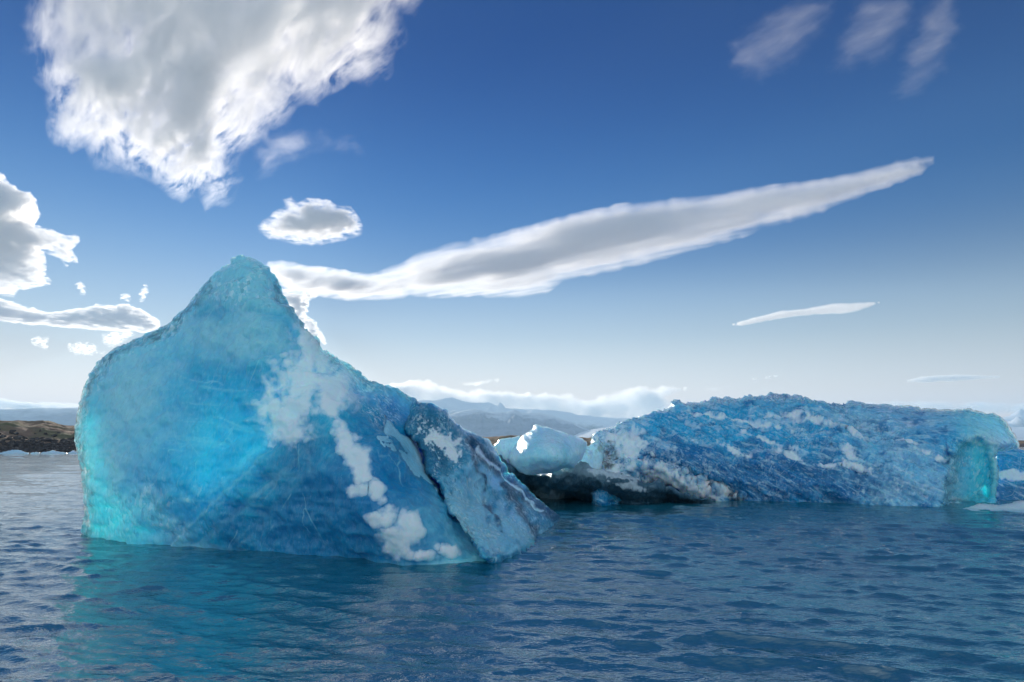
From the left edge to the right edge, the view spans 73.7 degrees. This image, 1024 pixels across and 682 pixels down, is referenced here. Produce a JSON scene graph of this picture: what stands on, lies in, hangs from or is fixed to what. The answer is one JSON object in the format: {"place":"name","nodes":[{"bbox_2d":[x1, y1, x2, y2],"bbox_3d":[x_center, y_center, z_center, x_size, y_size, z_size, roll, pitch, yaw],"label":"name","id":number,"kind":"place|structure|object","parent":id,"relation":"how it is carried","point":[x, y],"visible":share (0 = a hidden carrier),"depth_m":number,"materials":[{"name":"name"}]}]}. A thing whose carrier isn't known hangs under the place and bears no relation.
{"place":"outdoors","nodes":[
{"label":"outdoors","id":0,"kind":"place"},
{"bbox_2d":[0,408,77,425],"bbox_3d":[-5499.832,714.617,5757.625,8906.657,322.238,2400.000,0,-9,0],"label":"hills","id":1,"kind":"structure","parent":0,"point":[64,416],"depth_m":5641.99,"materials":[{"name":"stone"}]},
{"bbox_2d":[0,447,1023,681],"bbox_3d":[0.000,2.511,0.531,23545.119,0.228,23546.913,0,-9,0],"label":"water","id":2,"kind":"structure","parent":0,"point":[712,591],"depth_m":10.48,"materials":[{"name":"teal liquid"}]},
{"bbox_2d":[0,450,28,453],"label":"ice floe","id":3,"kind":"object","parent":2,"relation":"on","point":[15,452],"visible":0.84,"depth_m":156.19,"materials":[{"name":"blue ice"}]},
{"bbox_2d":[41,450,66,453],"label":"ice floe","id":4,"kind":"object","parent":2,"relation":"on","point":[52,452],"visible":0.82,"depth_m":156.25,"materials":[{"name":"blue ice"}]},
{"bbox_2d":[74,255,559,565],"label":"iceberg","id":5,"kind":"object","parent":2,"relation":"on","point":[233,405],"visible":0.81,"depth_m":16.38,"materials":[{"name":"blue ice"}]},
{"bbox_2d":[499,455,711,503],"bbox_3d":[2.883,6.396,28.458,9.886,3.390,7.604,-5,-10,28],"label":"ice floe","id":6,"kind":"object","parent":2,"relation":"on","point":[580,480],"visible":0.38,"depth_m":26.79,"materials":[{"name":"ice"}]},
{"bbox_2d":[494,436,520,462],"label":"ice block","id":7,"kind":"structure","parent":6,"relation":"on","point":[504,447],"depth_m":27.15,"materials":[{"name":"blue ice"}]},
{"bbox_2d":[507,424,586,475],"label":"ice block","id":8,"kind":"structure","parent":6,"relation":"on","point":[537,449],"depth_m":25.26,"materials":[{"name":"blue ice"}]},
{"bbox_2d":[578,438,604,469],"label":"ice block","id":9,"kind":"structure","parent":6,"relation":"on","point":[593,456],"depth_m":27.69,"materials":[{"name":"blue ice"}]},
{"bbox_2d":[590,392,1019,506],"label":"iceberg","id":10,"kind":"object","parent":2,"relation":"on","point":[771,446],"visible":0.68,"depth_m":28.43,"materials":[{"name":"blue ice"}]},
{"bbox_2d":[963,500,1023,512],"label":"ice floe","id":11,"kind":"object","parent":2,"relation":"on","point":[1016,506],"visible":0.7,"depth_m":24.89,"materials":[{"name":"ice"}]},
{"bbox_2d":[995,449,1023,499],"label":"ice block","id":12,"kind":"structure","parent":2,"relation":"on","point":[1010,486],"depth_m":29.64,"materials":[{"name":"blue ice"}]},
{"bbox_2d":[0,420,1023,451],"bbox_3d":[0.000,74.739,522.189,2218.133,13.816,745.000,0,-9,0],"label":"ground","id":13,"kind":"structure","parent":0,"point":[28,429],"depth_m":222.25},
{"bbox_2d":[0,429,587,451],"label":"shore rocks","id":14,"kind":"object","parent":13,"relation":"on","point":[67,445],"visible":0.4,"depth_m":190.62,"materials":[{"name":"black stone"}]},
{"bbox_2d":[0,0,1023,417],"label":"sky","id":15,"kind":"structure","parent":0,"point":[597,208],"materials":[{"name":"blue"}]},
{"bbox_2d":[450,409,588,436],"bbox_3d":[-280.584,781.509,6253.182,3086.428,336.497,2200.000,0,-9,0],"label":"mountains","id":16,"kind":"structure","parent":0,"point":[481,423],"depth_m":5843.13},
{"bbox_2d":[76,397,1023,429],"bbox_3d":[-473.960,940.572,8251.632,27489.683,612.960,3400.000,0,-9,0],"label":"mountains","id":17,"kind":"structure","parent":0,"point":[451,405],"depth_m":8586.59,"materials":[{"name":"white snow"}]},
{"bbox_2d":[574,426,1023,440],"bbox_3d":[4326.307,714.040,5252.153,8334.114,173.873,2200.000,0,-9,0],"label":"glacier","id":18,"kind":"object","parent":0,"point":[1018,432],"visible":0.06,"depth_m":5372.07,"materials":[{"name":"ice"}]}
]}

